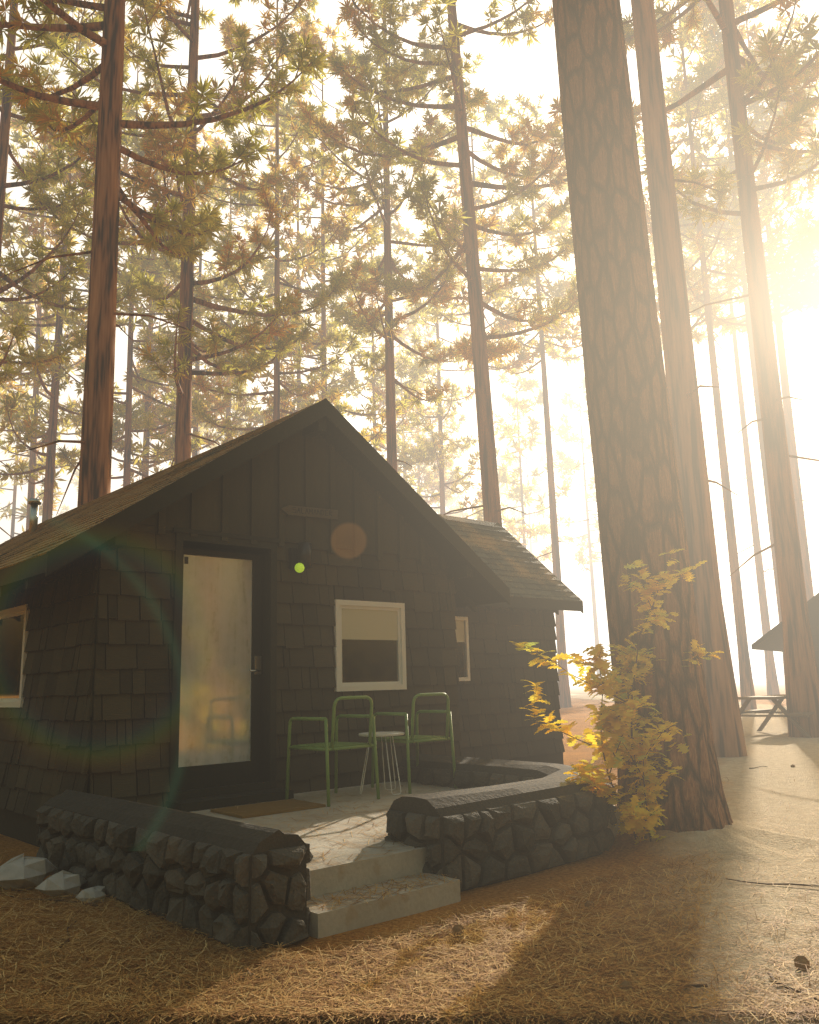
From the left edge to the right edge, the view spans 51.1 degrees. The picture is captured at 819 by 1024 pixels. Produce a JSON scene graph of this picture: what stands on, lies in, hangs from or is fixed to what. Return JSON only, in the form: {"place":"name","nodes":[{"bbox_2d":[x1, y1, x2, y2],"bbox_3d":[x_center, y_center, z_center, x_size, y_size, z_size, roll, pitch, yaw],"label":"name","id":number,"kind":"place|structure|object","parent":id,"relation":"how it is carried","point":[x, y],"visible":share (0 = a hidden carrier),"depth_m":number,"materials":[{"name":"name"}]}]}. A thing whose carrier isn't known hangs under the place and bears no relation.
{"place":"outdoors","nodes":[
{"label":"outdoors","id":0,"kind":"place"},
{"bbox_2d":[0,481,7,503],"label":"pine needles","id":1,"kind":"object","parent":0,"point":[2,485],"visible":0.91,"depth_m":62.92,"materials":[{"name":"plant"}]},
{"bbox_2d":[0,298,67,538],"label":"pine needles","id":2,"kind":"object","parent":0,"point":[22,509],"depth_m":59.05,"materials":[{"name":"green plant"}]},
{"bbox_2d":[28,498,41,533],"bbox_3d":[-4.893,0.077,11.170,0.152,0.490,0.160,9,-15,-41],"label":"stove pipe","id":3,"kind":"object","parent":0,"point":[34,503],"visible":0.83,"depth_m":11.14,"materials":[{"name":"silver metal"}]},
{"bbox_2d":[0,49,124,529],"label":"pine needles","id":4,"kind":"object","parent":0,"point":[16,135],"depth_m":42.53,"materials":[{"name":"green plant"}]},
{"bbox_2d":[0,0,140,537],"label":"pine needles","id":5,"kind":"object","parent":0,"point":[65,208],"depth_m":23.29,"materials":[{"name":"green plant"}]},
{"bbox_2d":[0,0,157,521],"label":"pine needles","id":6,"kind":"object","parent":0,"point":[23,309],"depth_m":33.09,"materials":[{"name":"green plant"}]},
{"bbox_2d":[22,31,239,486],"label":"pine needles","id":7,"kind":"object","parent":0,"point":[171,412],"depth_m":34.27,"materials":[{"name":"green plant"}]},
{"bbox_2d":[58,97,235,487],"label":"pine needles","id":8,"kind":"object","parent":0,"point":[142,405],"depth_m":39.51,"materials":[{"name":"green plant"}]},
{"bbox_2d":[16,0,349,465],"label":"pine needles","id":9,"kind":"object","parent":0,"point":[254,359],"depth_m":22.29,"materials":[{"name":"green plant"}]},
{"bbox_2d":[114,122,262,456],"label":"pine needles","id":10,"kind":"object","parent":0,"point":[238,406],"depth_m":42.04,"materials":[{"name":"green plant"}]},
{"bbox_2d":[192,376,257,448],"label":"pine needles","id":11,"kind":"object","parent":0,"point":[201,431],"depth_m":82.15,"materials":[{"name":"green plant"}]},
{"bbox_2d":[193,134,312,443],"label":"pine needles","id":12,"kind":"object","parent":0,"point":[261,224],"depth_m":47.78,"materials":[{"name":"green plant"}]},
{"bbox_2d":[152,0,375,443],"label":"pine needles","id":13,"kind":"object","parent":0,"point":[292,190],"depth_m":31.68,"materials":[{"name":"green plant"}]},
{"bbox_2d":[201,87,384,437],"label":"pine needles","id":14,"kind":"object","parent":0,"point":[268,275],"depth_m":43.79,"materials":[{"name":"green plant"}]},
{"bbox_2d":[227,13,418,452],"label":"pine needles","id":15,"kind":"object","parent":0,"point":[340,263],"depth_m":37.95,"materials":[{"name":"green plant"}]},
{"bbox_2d":[315,213,442,480],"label":"pine needles","id":16,"kind":"object","parent":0,"point":[417,456],"depth_m":49.69,"materials":[{"name":"green plant"}]},
{"bbox_2d":[0,675,818,1023],"bbox_3d":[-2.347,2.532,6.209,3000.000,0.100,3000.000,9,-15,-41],"label":"ground","id":17,"kind":"structure","parent":0,"point":[760,787],"depth_m":4.81,"materials":[{"name":"brown soil"}]},
{"bbox_2d":[0,853,105,903],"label":"pale rocks","id":18,"kind":"object","parent":17,"relation":"on","point":[21,871],"visible":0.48,"depth_m":5.28,"materials":[{"name":"grey stone"}]},
{"bbox_2d":[58,470,78,514],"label":"pine needles","id":19,"kind":"object","parent":17,"relation":"on","point":[65,507],"visible":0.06,"depth_m":111.76,"materials":[{"name":"plant"}]},
{"bbox_2d":[0,0,332,515],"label":"tree","id":20,"kind":"object","parent":17,"relation":"on","point":[95,460],"depth_m":15.84,"materials":[{"name":"brown plant"}]},
{"bbox_2d":[36,805,313,950],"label":"wall stones","id":21,"kind":"object","parent":17,"relation":"on","point":[137,882],"visible":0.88,"depth_m":4.41,"materials":[{"name":"grey stone"}]},
{"bbox_2d":[43,789,306,953],"bbox_3d":[-1.542,2.049,5.110,0.340,0.576,2.772,9,-15,-41],"label":"stone wall mortar","id":22,"kind":"object","parent":17,"relation":"on","point":[250,839],"visible":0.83,"depth_m":4.51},
{"bbox_2d":[170,397,221,465],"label":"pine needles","id":23,"kind":"object","parent":17,"relation":"on","point":[208,433],"depth_m":89.16,"materials":[{"name":"green plant"}]},
{"bbox_2d":[87,541,445,800],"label":"cabin walls","id":24,"kind":"structure","parent":17,"relation":"on","point":[264,656],"depth_m":7.47,"materials":[{"name":"brown wood"}]},
{"bbox_2d":[0,604,29,707],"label":"window frame","id":25,"kind":"object","parent":24,"relation":"attached to","point":[5,614],"visible":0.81,"depth_m":7.63,"materials":[{"name":"white paint"}]},
{"bbox_2d":[0,615,23,697],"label":"window glass","id":26,"kind":"object","parent":25,"relation":"attached to","point":[11,634],"visible":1,"depth_m":7.89,"materials":[{"name":"glass"}]},
{"bbox_2d":[0,808,40,846],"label":"foundation","id":27,"kind":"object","parent":24,"relation":"attached to","point":[22,827],"depth_m":7.24,"materials":[{"name":"grey concrete"}]},
{"bbox_2d":[177,548,261,790],"bbox_3d":[-1.645,1.318,7.308,0.860,2.060,0.040,9,-15,-41],"label":"door leaf","id":28,"kind":"object","parent":24,"relation":"attached to","point":[210,775],"visible":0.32,"depth_m":7.38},
{"bbox_2d":[178,554,251,766],"bbox_3d":[-1.648,1.250,7.323,0.680,1.740,0.012,9,-15,-41],"label":"door glass","id":29,"kind":"object","parent":28,"relation":"in","point":[215,708],"visible":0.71,"depth_m":7.31,"materials":[{"name":"clear glass"}]},
{"bbox_2d":[249,656,260,673],"bbox_3d":[-1.351,1.338,7.498,0.142,0.160,0.069,9,-15,-41],"label":"door handle","id":30,"kind":"object","parent":28,"relation":"attached to","point":[257,665],"visible":1,"depth_m":7.52,"materials":[{"name":"metal"}]},
{"bbox_2d":[168,527,280,800],"bbox_3d":[-1.539,1.245,7.201,1.040,2.155,0.060,9,-15,-41],"label":"door frame","id":31,"kind":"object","parent":24,"relation":"attached to","point":[212,537],"depth_m":7.18,"materials":[{"name":"black wood"}]},
{"bbox_2d":[0,518,462,818],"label":"cabin shingles","id":32,"kind":"object","parent":24,"relation":"attached to","point":[46,740],"visible":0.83,"depth_m":7.32,"materials":[{"name":"brown wood"}]},
{"bbox_2d":[0,416,505,607],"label":"cabin roof deck","id":33,"kind":"structure","parent":24,"relation":"on","point":[477,588],"depth_m":8.61,"materials":[{"name":"brown wood"}]},
{"bbox_2d":[0,403,315,569],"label":"cabin roof shingles","id":34,"kind":"object","parent":33,"relation":"on","point":[50,534],"visible":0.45,"depth_m":8.18,"materials":[{"name":"brown wood"}]},
{"bbox_2d":[0,398,509,611],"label":"roof trim","id":35,"kind":"structure","parent":24,"relation":"attached to","point":[109,533],"depth_m":7.42,"materials":[{"name":"paint"}]},
{"bbox_2d":[127,429,445,569],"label":"gable boards","id":36,"kind":"object","parent":24,"relation":"attached to","point":[253,496],"visible":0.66,"depth_m":8.00,"materials":[{"name":"paint"}]},
{"bbox_2d":[280,505,337,519],"bbox_3d":[-0.930,0.001,7.985,0.640,0.110,0.027,9,-15,-41],"label":"name plank","id":37,"kind":"object","parent":36,"relation":"attached to","point":[289,510],"visible":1,"depth_m":7.96,"materials":[{"name":"brown wood"}]},
{"bbox_2d":[289,542,311,569],"bbox_3d":[-0.980,0.400,7.781,0.155,0.230,0.182,9,-15,-41],"label":"wall lamp","id":38,"kind":"object","parent":24,"relation":"attached to","point":[302,553],"visible":0.9,"depth_m":7.74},
{"bbox_2d":[295,563,304,572],"bbox_3d":[-0.987,0.501,7.698,0.090,0.090,0.090,9,-15,-41],"label":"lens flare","id":39,"kind":"object","parent":38,"relation":"in","point":[299,567],"depth_m":7.67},
{"bbox_2d":[334,599,406,691],"bbox_3d":[-0.389,1.294,8.296,0.865,0.850,0.090,9,-15,-41],"label":"window frame","id":40,"kind":"object","parent":24,"relation":"attached to","point":[401,682],"visible":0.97,"depth_m":8.26,"materials":[{"name":"white paint"}]},
{"bbox_2d":[342,639,397,682],"bbox_3d":[-0.382,1.292,8.288,0.725,0.710,0.006,9,-15,-41],"label":"front window glass","id":41,"kind":"object","parent":40,"relation":"attached to","point":[369,660],"visible":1,"depth_m":8.25,"materials":[{"name":"clear glass"}]},
{"bbox_2d":[342,608,397,639],"bbox_3d":[-0.383,1.095,8.323,0.705,0.290,0.004,9,-15,-41],"label":"window blind","id":42,"kind":"object","parent":40,"relation":"attached to","point":[360,624],"visible":1,"depth_m":8.31,"materials":[{"name":"beige fabric"}]},
{"bbox_2d":[192,780,622,938],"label":"porch slab steps","id":43,"kind":"structure","parent":17,"relation":"on","point":[371,870],"depth_m":4.90,"materials":[{"name":"concrete"}]},
{"bbox_2d":[166,788,293,811],"bbox_3d":[-1.436,2.322,6.901,1.020,0.080,0.280,9,-15,-41],"label":"door threshold","id":44,"kind":"object","parent":43,"relation":"on","point":[221,801],"depth_m":6.78,"materials":[{"name":"brown wood"}]},
{"bbox_2d":[210,799,325,818],"bbox_3d":[-1.079,2.268,6.568,0.740,0.026,0.460,9,-15,-41],"label":"door mat","id":45,"kind":"object","parent":43,"relation":"on","point":[253,810],"depth_m":6.51,"materials":[{"name":"brown fabric"}]},
{"bbox_2d":[285,695,379,806],"bbox_3d":[-0.639,1.954,7.112,0.548,0.835,0.588,9,-16,-43],"label":"chair","id":46,"kind":"object","parent":43,"relation":"on","point":[326,746],"visible":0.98,"depth_m":7.05,"materials":[{"name":"green metal"}]},
{"bbox_2d":[358,731,404,794],"bbox_3d":[-0.236,2.159,7.381,0.400,0.500,0.400,9,-15,-41],"label":"side table","id":47,"kind":"object","parent":43,"relation":"on","point":[385,734],"visible":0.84,"depth_m":7.33,"materials":[{"name":"white paint"}]},
{"bbox_2d":[193,781,611,910],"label":"needle litter","id":48,"kind":"object","parent":43,"relation":"on","point":[372,889],"visible":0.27,"depth_m":4.83,"materials":[{"name":"brown plant"}]},
{"bbox_2d":[371,692,457,793],"bbox_3d":[0.032,2.066,7.759,0.548,0.835,0.588,7,-14,-37],"label":"chair","id":49,"kind":"object","parent":43,"relation":"on","point":[407,738],"visible":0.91,"depth_m":7.67,"materials":[{"name":"green metal"}]},
{"bbox_2d":[385,766,616,889],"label":"wall stones","id":50,"kind":"object","parent":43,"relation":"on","point":[504,844],"visible":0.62,"depth_m":5.38,"materials":[{"name":"grey stone"}]},
{"bbox_2d":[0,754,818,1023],"bbox_3d":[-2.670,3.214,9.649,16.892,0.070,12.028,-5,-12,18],"label":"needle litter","id":51,"kind":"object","parent":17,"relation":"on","point":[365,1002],"visible":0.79,"depth_m":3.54,"materials":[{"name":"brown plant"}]},
{"bbox_2d":[6,766,818,1023],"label":"fallen twigs","id":52,"kind":"object","parent":17,"relation":"on","point":[692,985],"visible":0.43,"depth_m":3.46,"materials":[{"name":"brown"}]},
{"bbox_2d":[147,764,809,993],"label":"pine cones","id":53,"kind":"object","parent":17,"relation":"on","point":[802,960],"visible":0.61,"depth_m":3.56,"materials":[{"name":"brown plant"}]},
{"bbox_2d":[389,754,605,891],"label":"stone wall","id":54,"kind":"structure","parent":17,"relation":"on","point":[548,781],"depth_m":5.62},
{"bbox_2d":[509,549,723,843],"bbox_3d":[1.511,1.354,6.099,1.958,2.073,1.354,9,-15,-41],"label":"shrub","id":55,"kind":"object","parent":17,"relation":"on","point":[614,723],"depth_m":6.00,"materials":[{"name":"yellow plant"}]},
{"bbox_2d":[552,0,732,832],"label":"pine trunk","id":56,"kind":"object","parent":17,"relation":"on","point":[640,512],"visible":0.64,"depth_m":6.94,"materials":[{"name":"brown plant"}]},
{"bbox_2d":[546,0,818,737],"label":"pine tree","id":57,"kind":"object","parent":17,"relation":"on","point":[801,678],"depth_m":18.01,"materials":[{"name":"brown plant"}]},
{"bbox_2d":[623,0,746,756],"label":"pine","id":58,"kind":"object","parent":17,"relation":"on","point":[683,387],"visible":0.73,"depth_m":14.11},
{"bbox_2d":[602,819,818,867],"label":"duff mound","id":59,"kind":"object","parent":17,"relation":"on","point":[739,840],"visible":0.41,"depth_m":5.98,"materials":[{"name":"brown soil"}]},
{"bbox_2d":[636,0,818,709],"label":"pine tree","id":60,"kind":"object","parent":17,"relation":"on","point":[746,681],"depth_m":32.66,"materials":[{"name":"plant"}]},
{"bbox_2d":[653,116,814,699],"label":"pine tree","id":61,"kind":"object","parent":17,"relation":"on","point":[772,681],"depth_m":43.44,"materials":[{"name":"brown plant"}]},
{"bbox_2d":[680,0,818,600],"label":"pine tree","id":62,"kind":"object","parent":17,"relation":"on","point":[789,426],"depth_m":36.33,"materials":[{"name":"brown plant"}]},
{"bbox_2d":[670,0,818,506],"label":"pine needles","id":63,"kind":"object","parent":62,"relation":"attached to","point":[798,304],"depth_m":35.40,"materials":[{"name":"green plant"}]},
{"bbox_2d":[738,694,813,737],"bbox_3d":[7.568,4.142,17.507,2.000,0.770,1.800,9,-15,-41],"label":"picnic table","id":64,"kind":"object","parent":17,"relation":"on","point":[777,705],"visible":0.68,"depth_m":16.95,"materials":[{"name":"brown wood"}]},
{"bbox_2d":[284,0,534,471],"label":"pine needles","id":65,"kind":"object","parent":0,"point":[340,312],"depth_m":28.94,"materials":[{"name":"green plant"}]},
{"bbox_2d":[0,0,818,679],"label":"sky","id":66,"kind":"structure","parent":0,"point":[511,71],"materials":[{"name":"white"}]},
{"bbox_2d":[362,310,462,503],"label":"pine needles","id":67,"kind":"object","parent":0,"point":[417,431],"depth_m":68.65,"materials":[{"name":"green plant"}]},
{"bbox_2d":[375,305,475,505],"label":"pine needles","id":68,"kind":"object","parent":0,"point":[452,423],"depth_m":69.76,"materials":[{"name":"green plant"}]},
{"bbox_2d":[368,155,500,520],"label":"pine needles","id":69,"kind":"object","parent":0,"point":[428,427],"depth_m":51.68,"materials":[{"name":"green plant"}]},
{"bbox_2d":[416,463,462,516],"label":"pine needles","id":70,"kind":"object","parent":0,"point":[451,505],"depth_m":102.01,"materials":[{"name":"plant"}]},
{"bbox_2d":[426,460,469,518],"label":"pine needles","id":71,"kind":"object","parent":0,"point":[463,514],"depth_m":95.38,"materials":[{"name":"plant"}]},
{"bbox_2d":[298,0,636,525],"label":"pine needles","id":72,"kind":"object","parent":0,"point":[549,129],"depth_m":23.75,"materials":[{"name":"green plant"}]},
{"bbox_2d":[395,52,571,517],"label":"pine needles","id":73,"kind":"object","parent":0,"point":[526,282],"depth_m":43.38,"materials":[{"name":"green plant"}]},
{"bbox_2d":[469,453,528,546],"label":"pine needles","id":74,"kind":"object","parent":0,"point":[500,460],"depth_m":111.04,"materials":[{"name":"plant"}]},
{"bbox_2d":[455,605,564,759],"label":"wing shingles","id":75,"kind":"object","parent":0,"point":[494,722],"visible":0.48,"depth_m":11.23,"materials":[{"name":"brown wood"}]},
{"bbox_2d":[455,616,469,680],"bbox_3d":[0.524,1.705,10.697,0.540,0.800,0.090,9,-15,-41],"label":"window frame","id":76,"kind":"object","parent":75,"relation":"in","point":[467,656],"visible":0.38,"depth_m":10.81,"materials":[{"name":"white wood"}]},
{"bbox_2d":[455,620,464,641],"bbox_3d":[0.531,1.486,10.726,0.440,0.280,0.004,9,-15,-41],"label":"window blind","id":77,"kind":"object","parent":76,"relation":"in","point":[460,634],"visible":0.36,"depth_m":10.82,"materials":[{"name":"beige fabric"}]},
{"bbox_2d":[456,642,465,676],"bbox_3d":[0.532,1.703,10.688,0.460,0.720,0.006,9,-15,-41],"label":"window glass","id":78,"kind":"object","parent":76,"relation":"in","point":[461,661],"visible":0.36,"depth_m":10.76,"materials":[{"name":"glass"}]},
{"bbox_2d":[471,362,572,563],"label":"pine needles","id":79,"kind":"object","parent":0,"point":[503,476],"depth_m":68.88,"materials":[{"name":"green plant"}]},
{"bbox_2d":[501,409,551,560],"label":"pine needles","id":80,"kind":"object","parent":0,"point":[539,480],"depth_m":105.67,"materials":[{"name":"plant"}]},
{"bbox_2d":[475,93,581,707],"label":"pine tree","id":81,"kind":"object","parent":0,"point":[557,288],"depth_m":42.13,"materials":[{"name":"green plant"}]},
{"bbox_2d":[480,597,581,610],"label":"wing roof deck","id":82,"kind":"structure","parent":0,"point":[518,602],"depth_m":11.55,"materials":[{"name":"brown wood"}]},
{"bbox_2d":[438,514,582,601],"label":"wing roof shingles","id":83,"kind":"object","parent":82,"relation":"on","point":[513,564],"visible":0.4,"depth_m":12.32,"materials":[{"name":"brown wood"}]},
{"bbox_2d":[463,523,583,614],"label":"roof trim","id":84,"kind":"structure","parent":82,"relation":"attached to","point":[489,608],"depth_m":11.79,"materials":[{"name":"brown wood"}]},
{"bbox_2d":[504,752,563,764],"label":"wing skirt trim","id":85,"kind":"structure","parent":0,"point":[557,757],"depth_m":11.51,"materials":[{"name":"brown wood"}]},
{"bbox_2d":[535,377,604,692],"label":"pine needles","id":86,"kind":"object","parent":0,"point":[568,463],"depth_m":79.73,"materials":[{"name":"plant"}]},
{"bbox_2d":[513,133,657,699],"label":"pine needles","id":87,"kind":"object","parent":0,"point":[557,351],"depth_m":52.16,"materials":[{"name":"green plant"}]},
{"bbox_2d":[649,189,745,486],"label":"pine needles","id":88,"kind":"object","parent":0,"point":[653,259],"depth_m":54.37,"materials":[{"name":"green plant"}]},
{"bbox_2d":[643,0,818,705],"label":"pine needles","id":89,"kind":"object","parent":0,"point":[781,236],"depth_m":34.89,"materials":[{"name":"green plant"}]},
{"bbox_2d":[769,223,818,400],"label":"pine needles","id":90,"kind":"object","parent":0,"point":[813,314],"depth_m":58.06,"materials":[{"name":"green plant"}]},
{"bbox_2d":[782,214,818,329],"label":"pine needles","id":91,"kind":"object","parent":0,"point":[801,323],"depth_m":59.09,"materials":[{"name":"green plant"}]},
{"bbox_2d":[808,601,818,631],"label":"cabin walls","id":92,"kind":"structure","parent":0,"point":[813,611],"depth_m":20.61,"materials":[{"name":"paint"}]},
{"bbox_2d":[751,593,818,651],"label":"cabin roof","id":93,"kind":"structure","parent":92,"relation":"on","point":[771,640],"depth_m":21.12,"materials":[{"name":"paint"}]}
]}

